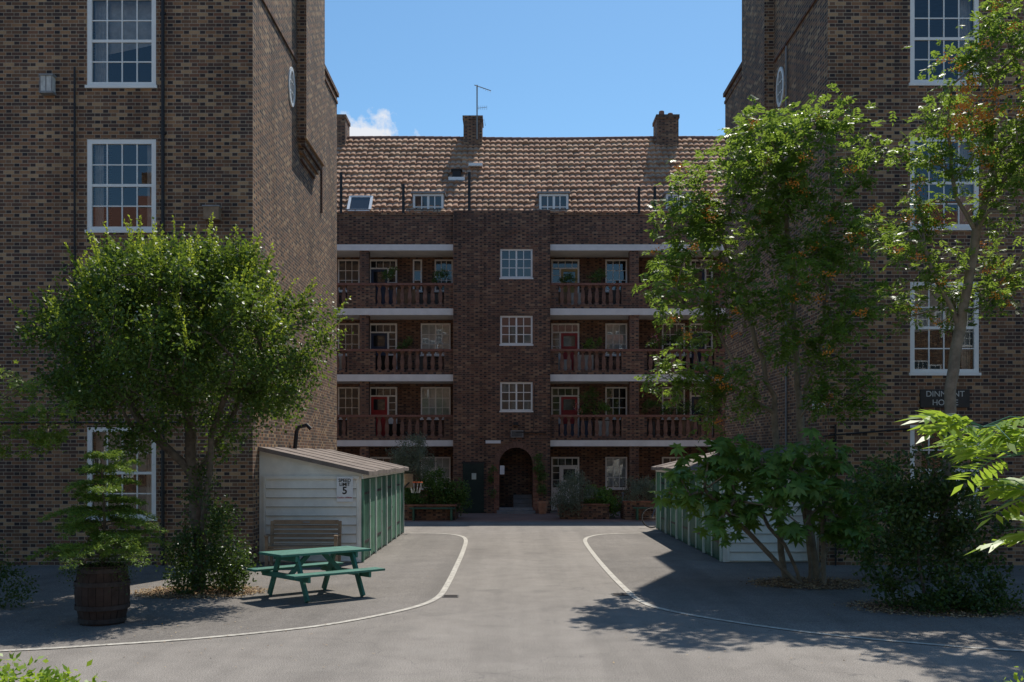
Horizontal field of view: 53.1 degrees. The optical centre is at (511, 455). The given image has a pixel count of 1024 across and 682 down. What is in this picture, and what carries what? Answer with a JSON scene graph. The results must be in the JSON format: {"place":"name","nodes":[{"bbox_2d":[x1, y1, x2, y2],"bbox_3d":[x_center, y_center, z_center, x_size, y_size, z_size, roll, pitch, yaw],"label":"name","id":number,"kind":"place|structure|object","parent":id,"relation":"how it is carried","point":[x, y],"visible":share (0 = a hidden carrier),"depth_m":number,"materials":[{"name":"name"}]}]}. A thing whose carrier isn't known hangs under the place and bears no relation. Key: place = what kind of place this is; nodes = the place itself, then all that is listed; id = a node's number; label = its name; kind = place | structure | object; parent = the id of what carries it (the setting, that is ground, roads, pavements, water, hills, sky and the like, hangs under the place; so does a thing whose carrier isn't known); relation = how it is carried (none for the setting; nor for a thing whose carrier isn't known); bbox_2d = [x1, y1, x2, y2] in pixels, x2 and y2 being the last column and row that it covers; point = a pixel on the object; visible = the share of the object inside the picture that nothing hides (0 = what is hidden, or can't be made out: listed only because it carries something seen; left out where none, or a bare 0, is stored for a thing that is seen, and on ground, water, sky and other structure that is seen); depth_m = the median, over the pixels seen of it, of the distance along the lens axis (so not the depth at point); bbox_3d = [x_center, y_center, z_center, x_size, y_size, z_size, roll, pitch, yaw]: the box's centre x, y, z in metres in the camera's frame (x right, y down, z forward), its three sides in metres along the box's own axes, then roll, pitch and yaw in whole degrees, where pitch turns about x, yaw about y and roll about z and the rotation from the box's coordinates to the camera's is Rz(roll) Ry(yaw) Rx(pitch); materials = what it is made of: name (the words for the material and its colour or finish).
{"place":"outdoors","nodes":[
{"label":"outdoors","id":0,"kind":"place"},
{"bbox_2d":[0,511,1023,681],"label":"ground","id":1,"kind":"structure","parent":0,"point":[531,603],"depth_m":12.27,"materials":[{"name":"grey asphalt"}]},
{"bbox_2d":[0,652,106,681],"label":"golden privet shrub","id":2,"kind":"object","parent":1,"relation":"on","point":[42,676],"visible":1,"depth_m":5.76,"materials":[{"name":"green plant"}]},
{"bbox_2d":[0,0,338,565],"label":"brick apartment block","id":3,"kind":"structure","parent":1,"relation":"on","point":[190,114],"depth_m":21.40,"materials":[{"name":"brown brick"}]},
{"bbox_2d":[85,0,156,520],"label":"sash windows","id":4,"kind":"structure","parent":3,"relation":"in","point":[125,30],"depth_m":21.64,"materials":[{"name":"white paint"}]},
{"bbox_2d":[288,67,294,106],"bbox_3d":[-5.410,-9.050,25.150,0.040,0.960,0.680,0,0,0],"label":"oval window","id":5,"kind":"structure","parent":3,"relation":"in","point":[291,78],"depth_m":25.05,"materials":[{"name":"white paint"}]},
{"bbox_2d":[0,533,463,649],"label":"footway","id":6,"kind":"structure","parent":1,"relation":"on","point":[427,561],"depth_m":15.99,"materials":[{"name":"concrete"}]},
{"bbox_2d":[0,539,39,609],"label":"shrub","id":7,"kind":"object","parent":6,"relation":"on","point":[16,588],"visible":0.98,"depth_m":15.56,"materials":[{"name":"green plant"}]},
{"bbox_2d":[0,360,81,460],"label":"japanese maple tree","id":8,"kind":"object","parent":6,"relation":"on","point":[44,439],"visible":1,"depth_m":14.98,"materials":[{"name":"green plant"}]},
{"bbox_2d":[74,563,130,625],"bbox_3d":[-5.620,1.898,14.050,0.728,0.796,0.728,0,0,0],"label":"barrel planter","id":9,"kind":"object","parent":6,"relation":"on","point":[99,600],"visible":0.92,"depth_m":13.77,"materials":[{"name":"brown wood"}]},
{"bbox_2d":[25,449,173,594],"bbox_3d":[-5.539,0.898,14.042,1.923,2.003,2.119,0,0,-44],"label":"conifer tree","id":10,"kind":"object","parent":9,"relation":"in","point":[103,539],"visible":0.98,"depth_m":13.89,"materials":[{"name":"green plant"}]},
{"bbox_2d":[130,584,267,599],"bbox_3d":[-5.229,2.276,17.263,2.391,0.131,2.017,0,0,0],"label":"tree pit","id":11,"kind":"object","parent":6,"relation":"on","point":[163,592],"visible":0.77,"depth_m":16.95,"materials":[{"name":"brown soil"}]},
{"bbox_2d":[2,213,352,591],"bbox_3d":[-5.743,-0.908,17.375,5.094,6.473,4.883,0,0,38],"label":"clipped privet tree","id":12,"kind":"object","parent":11,"relation":"in","point":[210,287],"visible":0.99,"depth_m":16.65,"materials":[{"name":"green plant"}]},
{"bbox_2d":[148,457,261,594],"bbox_3d":[-5.106,1.274,17.152,1.877,2.492,1.481,0,0,-15],"label":"ivy shrub","id":13,"kind":"object","parent":11,"relation":"in","point":[226,576],"visible":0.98,"depth_m":16.98,"materials":[{"name":"green plant"}]},
{"bbox_2d":[0,533,467,650],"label":"painted road line","id":14,"kind":"object","parent":6,"relation":"on","point":[442,592],"visible":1,"depth_m":14.22,"materials":[{"name":"white paint"}]},
{"bbox_2d":[264,520,341,566],"bbox_3d":[-4.310,1.824,21.171,1.490,0.949,0.622,0,0,0],"label":"park bench","id":15,"kind":"object","parent":6,"relation":"on","point":[336,540],"visible":0.77,"depth_m":21.39,"materials":[{"name":"brown wood"}]},
{"bbox_2d":[247,546,384,602],"bbox_3d":[-3.200,1.923,16.720,1.680,0.755,1.520,0,0,-42],"label":"picnic table","id":16,"kind":"object","parent":6,"relation":"on","point":[331,566],"visible":1,"depth_m":16.61,"materials":[{"name":"green wood"}]},
{"bbox_2d":[258,447,408,561],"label":"lock up garages","id":17,"kind":"structure","parent":6,"relation":"on","point":[298,484],"depth_m":21.95,"materials":[{"name":"wood"}]},
{"bbox_2d":[337,477,352,501],"bbox_3d":[-3.575,0.725,21.892,0.350,0.530,0.025,0,0,0],"label":"speed limit sign","id":18,"kind":"object","parent":17,"relation":"attached to","point":[344,489],"visible":1,"depth_m":21.89,"materials":[{"name":"white metal"}]},
{"bbox_2d":[361,473,403,561],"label":"garage doors","id":19,"kind":"structure","parent":17,"relation":"in","point":[382,497],"depth_m":24.97,"materials":[{"name":"green paint"}]},
{"bbox_2d":[404,474,422,492],"bbox_3d":[-3.000,0.836,30.581,0.679,0.571,0.426,0,0,-18],"label":"basketball hoop","id":20,"kind":"object","parent":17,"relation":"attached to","point":[408,481],"visible":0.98,"depth_m":30.38,"materials":[{"name":"brown wood"}]},
{"bbox_2d":[0,562,1021,666],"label":"fallen leaves","id":21,"kind":"object","parent":6,"relation":"on","point":[571,562],"visible":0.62,"depth_m":14.44,"materials":[{"name":"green plant"}]},
{"bbox_2d":[442,595,458,597],"bbox_3d":[-1.000,2.293,16.700,0.260,0.013,0.260,0,0,0],"label":"drain cover","id":22,"kind":"object","parent":1,"relation":"on","point":[450,596],"visible":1,"depth_m":16.61,"materials":[{"name":"metal"}]},
{"bbox_2d":[337,85,724,513],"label":"brick apartment block","id":23,"kind":"structure","parent":1,"relation":"on","point":[498,367],"depth_m":41.24,"materials":[{"name":"brick"}]},
{"bbox_2d":[381,266,399,280],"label":"balcony plant","id":24,"kind":"object","parent":23,"relation":"on","point":[388,275],"visible":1,"depth_m":41.26,"materials":[{"name":"green plant"}]},
{"bbox_2d":[397,336,412,353],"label":"balcony plant","id":25,"kind":"object","parent":23,"relation":"on","point":[404,343],"visible":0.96,"depth_m":41.31,"materials":[{"name":"green plant"}]},
{"bbox_2d":[430,266,449,282],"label":"balcony plant","id":26,"kind":"object","parent":23,"relation":"on","point":[437,275],"visible":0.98,"depth_m":41.30,"materials":[{"name":"green plant"}]},
{"bbox_2d":[462,462,484,512],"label":"bin store door","id":27,"kind":"structure","parent":23,"relation":"in","point":[473,472],"depth_m":40.64,"materials":[{"name":"green paint"}]},
{"bbox_2d":[487,465,498,498],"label":"climbing plant","id":28,"kind":"object","parent":23,"relation":"attached to","point":[490,481],"visible":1,"depth_m":40.51,"materials":[{"name":"green plant"}]},
{"bbox_2d":[338,249,712,509],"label":"windows and doors","id":29,"kind":"structure","parent":23,"relation":"in","point":[514,263],"depth_m":42.34,"materials":[{"name":"white paint"}]},
{"bbox_2d":[531,451,548,496],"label":"climbing plant","id":30,"kind":"object","parent":23,"relation":"attached to","point":[543,474],"visible":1,"depth_m":40.34,"materials":[{"name":"green plant"}]},
{"bbox_2d":[558,272,576,282],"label":"balcony plant","id":31,"kind":"object","parent":23,"relation":"on","point":[568,278],"visible":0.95,"depth_m":41.33,"materials":[{"name":"green plant"}]},
{"bbox_2d":[577,400,597,414],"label":"balcony plant","id":32,"kind":"object","parent":23,"relation":"on","point":[585,409],"visible":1,"depth_m":41.33,"materials":[{"name":"green plant"}]},
{"bbox_2d":[576,385,600,402],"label":"balcony plant","id":33,"kind":"object","parent":23,"relation":"on","point":[595,395],"visible":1,"depth_m":41.32,"materials":[{"name":"green plant"}]},
{"bbox_2d":[581,337,602,348],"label":"balcony plant","id":34,"kind":"object","parent":23,"relation":"on","point":[588,343],"visible":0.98,"depth_m":41.30,"materials":[{"name":"green plant"}]},
{"bbox_2d":[586,266,605,282],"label":"balcony plant","id":35,"kind":"object","parent":23,"relation":"on","point":[598,276],"visible":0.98,"depth_m":41.25,"materials":[{"name":"green plant"}]},
{"bbox_2d":[591,400,610,414],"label":"balcony plant","id":36,"kind":"object","parent":23,"relation":"on","point":[603,407],"visible":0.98,"depth_m":41.25,"materials":[{"name":"green plant"}]},
{"bbox_2d":[641,398,661,413],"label":"balcony plant","id":37,"kind":"object","parent":23,"relation":"on","point":[651,403],"visible":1,"depth_m":41.27,"materials":[{"name":"green plant"}]},
{"bbox_2d":[645,269,664,279],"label":"balcony plant","id":38,"kind":"object","parent":23,"relation":"on","point":[649,273],"visible":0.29,"depth_m":41.22,"materials":[{"name":"green plant"}]},
{"bbox_2d":[650,331,668,348],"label":"balcony plant","id":39,"kind":"object","parent":23,"relation":"on","point":[660,339],"visible":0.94,"depth_m":41.29,"materials":[{"name":"green plant"}]},
{"bbox_2d":[658,397,676,414],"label":"balcony plant","id":40,"kind":"object","parent":23,"relation":"on","point":[669,410],"visible":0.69,"depth_m":41.22,"materials":[{"name":"green plant"}]},
{"bbox_2d":[668,329,684,342],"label":"balcony plant","id":41,"kind":"object","parent":23,"relation":"on","point":[675,336],"visible":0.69,"depth_m":41.29,"materials":[{"name":"green plant"}]},
{"bbox_2d":[674,399,693,414],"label":"balcony plant","id":42,"kind":"object","parent":23,"relation":"on","point":[687,405],"visible":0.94,"depth_m":41.28,"materials":[{"name":"green plant"}]},
{"bbox_2d":[684,336,706,353],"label":"balcony plant","id":43,"kind":"object","parent":23,"relation":"on","point":[695,344],"visible":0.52,"depth_m":41.30,"materials":[{"name":"green plant"}]},
{"bbox_2d":[693,398,711,414],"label":"balcony plant","id":44,"kind":"object","parent":23,"relation":"on","point":[697,409],"visible":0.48,"depth_m":41.33,"materials":[{"name":"green plant"}]},
{"bbox_2d":[611,593,628,595],"bbox_3d":[1.780,2.293,16.900,0.260,0.013,0.260,0,0,0],"label":"drain cover","id":45,"kind":"object","parent":1,"relation":"on","point":[619,594],"visible":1,"depth_m":16.85,"materials":[{"name":"metal"}]},
{"bbox_2d":[641,496,655,527],"bbox_3d":[4.934,1.791,32.350,1.714,1.008,0.549,0,0,0],"label":"bicycle","id":46,"kind":"object","parent":1,"relation":"on","point":[649,518],"visible":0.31,"depth_m":32.34,"materials":[{"name":"black metal"}]},
{"bbox_2d":[587,533,1023,649],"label":"footway","id":47,"kind":"structure","parent":1,"relation":"on","point":[684,577],"depth_m":16.79,"materials":[{"name":"concrete"}]},
{"bbox_2d":[651,448,818,561],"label":"lock up garages","id":48,"kind":"structure","parent":47,"relation":"on","point":[672,522],"depth_m":22.44,"materials":[{"name":"wood"}]},
{"bbox_2d":[656,472,722,561],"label":"garage doors","id":49,"kind":"structure","parent":48,"relation":"in","point":[670,521],"depth_m":26.58,"materials":[{"name":"green paint"}]},
{"bbox_2d":[583,533,1023,650],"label":"painted road line","id":50,"kind":"object","parent":47,"relation":"on","point":[614,577],"visible":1,"depth_m":14.57,"materials":[{"name":"white paint"}]},
{"bbox_2d":[739,576,876,589],"bbox_3d":[5.316,2.272,18.332,2.417,0.140,1.928,0,0,0],"label":"tree pit","id":51,"kind":"object","parent":47,"relation":"on","point":[831,584],"visible":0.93,"depth_m":18.17,"materials":[{"name":"brown soil"}]},
{"bbox_2d":[632,83,899,578],"bbox_3d":[4.569,-2.210,18.474,4.820,9.072,3.453,0,0,0],"label":"rowan tree","id":52,"kind":"object","parent":51,"relation":"in","point":[787,180],"visible":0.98,"depth_m":18.19,"materials":[{"name":"green plant"}]},
{"bbox_2d":[648,428,901,583],"bbox_3d":[4.600,0.934,18.069,4.471,2.805,2.543,0,0,0],"label":"fatsia shrub","id":53,"kind":"object","parent":51,"relation":"on","point":[812,485],"visible":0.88,"depth_m":17.77,"materials":[{"name":"green plant"}]},
{"bbox_2d":[828,446,987,579],"bbox_3d":[7.277,1.127,18.872,2.990,2.709,1.855,0,0,0],"label":"evergreen shrub","id":54,"kind":"object","parent":47,"relation":"on","point":[891,527],"visible":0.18,"depth_m":18.73,"materials":[{"name":"green plant"}]},
{"bbox_2d":[844,598,1023,618],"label":"tree pit","id":55,"kind":"object","parent":47,"relation":"on","point":[884,607],"visible":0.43,"depth_m":15.01,"materials":[{"name":"brown soil"}]},
{"bbox_2d":[835,432,1023,610],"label":"evergreen shrub","id":56,"kind":"object","parent":55,"relation":"on","point":[914,521],"visible":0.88,"depth_m":15.37,"materials":[{"name":"green plant"}]},
{"bbox_2d":[841,0,1023,586],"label":"rowan tree","id":57,"kind":"object","parent":55,"relation":"in","point":[959,313],"visible":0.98,"depth_m":15.85,"materials":[{"name":"green plant"}]},
{"bbox_2d":[879,574,1023,615],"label":"ground cover","id":58,"kind":"object","parent":55,"relation":"on","point":[973,600],"visible":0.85,"depth_m":14.95,"materials":[{"name":"green plant"}]},
{"bbox_2d":[723,0,1023,565],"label":"brick apartment block","id":59,"kind":"structure","parent":1,"relation":"on","point":[795,51],"depth_m":21.40,"materials":[{"name":"brown brick"}]},
{"bbox_2d":[776,67,783,106],"bbox_3d":[6.590,-9.050,25.150,0.040,0.960,0.680,0,0,0],"label":"oval window","id":60,"kind":"structure","parent":59,"relation":"in","point":[780,76],"depth_m":25.12,"materials":[{"name":"white paint"}]},
{"bbox_2d":[920,389,969,407],"bbox_3d":[9.035,-1.190,21.377,1.030,0.380,0.047,0,0,0],"label":"house name plaque","id":61,"kind":"object","parent":59,"relation":"attached to","point":[931,398],"visible":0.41,"depth_m":21.36,"materials":[{"name":"metal"}]},
{"bbox_2d":[909,0,980,518],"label":"sash windows","id":62,"kind":"structure","parent":59,"relation":"in","point":[929,353],"depth_m":21.64,"materials":[{"name":"white paint"}]},
{"bbox_2d":[896,409,1023,554],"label":"stag horn sumac shrub","id":63,"kind":"object","parent":1,"relation":"on","point":[1012,439],"visible":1,"depth_m":5.00,"materials":[{"name":"green plant"}]},
{"bbox_2d":[1004,666,1023,681],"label":"golden privet shrub","id":64,"kind":"object","parent":1,"relation":"on","point":[1015,677],"visible":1,"depth_m":5.72,"materials":[{"name":"green plant"}]},
{"bbox_2d":[404,513,655,520],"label":"brick paving","id":65,"kind":"structure","parent":0,"point":[505,517],"depth_m":37.29,"materials":[{"name":"brown brick"}]},
{"bbox_2d":[404,504,457,519],"bbox_3d":[-2.950,2.017,37.235,1.960,0.554,1.930,0,0,0],"label":"brick planter","id":66,"kind":"object","parent":65,"relation":"on","point":[432,514],"visible":0.67,"depth_m":36.30,"materials":[{"name":"brown brick"}]},
{"bbox_2d":[385,430,437,488],"bbox_3d":[-3.638,0.492,37.219,1.949,2.824,1.438,0,0,0],"label":"olive tree","id":67,"kind":"object","parent":66,"relation":"on","point":[408,461],"visible":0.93,"depth_m":37.09,"materials":[{"name":"green plant"}]},
{"bbox_2d":[404,466,473,515],"bbox_3d":[-2.792,1.286,36.939,2.922,1.846,1.539,0,0,0],"label":"laurel shrub","id":68,"kind":"object","parent":66,"relation":"in","point":[451,496],"visible":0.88,"depth_m":36.75,"materials":[{"name":"green plant"}]},
{"bbox_2d":[409,507,455,520],"bbox_3d":[-2.800,2.065,36.125,1.600,0.450,0.350,0,0,0],"label":"green bench","id":69,"kind":"object","parent":65,"relation":"on","point":[414,508],"visible":1,"depth_m":35.96,"materials":[{"name":"paint"}]},
{"bbox_2d":[537,501,547,513],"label":"terracotta pot","id":70,"kind":"object","parent":65,"relation":"on","point":[542,506],"visible":0.99,"depth_m":40.05,"materials":[{"name":"brown ceramic"}]},
{"bbox_2d":[546,467,597,519],"bbox_3d":[2.247,1.369,36.921,1.741,1.998,1.556,0,0,37],"label":"lavender shrub","id":71,"kind":"object","parent":65,"relation":"on","point":[575,481],"visible":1,"depth_m":36.80,"materials":[{"name":"green plant"}]},
{"bbox_2d":[559,503,609,518],"bbox_3d":[2.625,2.017,37.435,1.810,0.554,1.130,0,0,0],"label":"brick planter","id":72,"kind":"object","parent":65,"relation":"on","point":[595,511],"visible":0.84,"depth_m":36.90,"materials":[{"name":"brown brick"}]},
{"bbox_2d":[583,478,655,517],"bbox_3d":[4.338,1.513,37.489,3.836,1.685,1.433,0,0,0],"label":"mixed flower bed","id":73,"kind":"object","parent":65,"relation":"on","point":[610,500],"visible":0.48,"depth_m":37.27,"materials":[{"name":"green plant"}]},
{"bbox_2d":[620,501,655,519],"bbox_3d":[4.650,1.957,37.185,1.360,0.674,1.230,0,0,0],"label":"brick planter","id":74,"kind":"object","parent":65,"relation":"on","point":[627,511],"visible":0.61,"depth_m":36.60,"materials":[{"name":"brown brick"}]},
{"bbox_2d":[616,475,655,504],"bbox_3d":[4.775,1.348,36.862,2.019,1.379,1.328,0,0,0],"label":"rosemary shrub","id":75,"kind":"object","parent":74,"relation":"in","point":[636,490],"visible":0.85,"depth_m":36.80,"materials":[{"name":"green plant"}]},
{"bbox_2d":[633,507,653,519],"bbox_3d":[4.950,2.065,36.325,1.300,0.450,0.350,0,0,0],"label":"green bench","id":76,"kind":"object","parent":65,"relation":"on","point":[637,512],"visible":0.49,"depth_m":36.16,"materials":[{"name":"paint"}]},
{"bbox_2d":[325,0,741,136],"label":"sky","id":77,"kind":"structure","parent":0,"point":[550,68],"materials":[{"name":"blue"}]}
]}

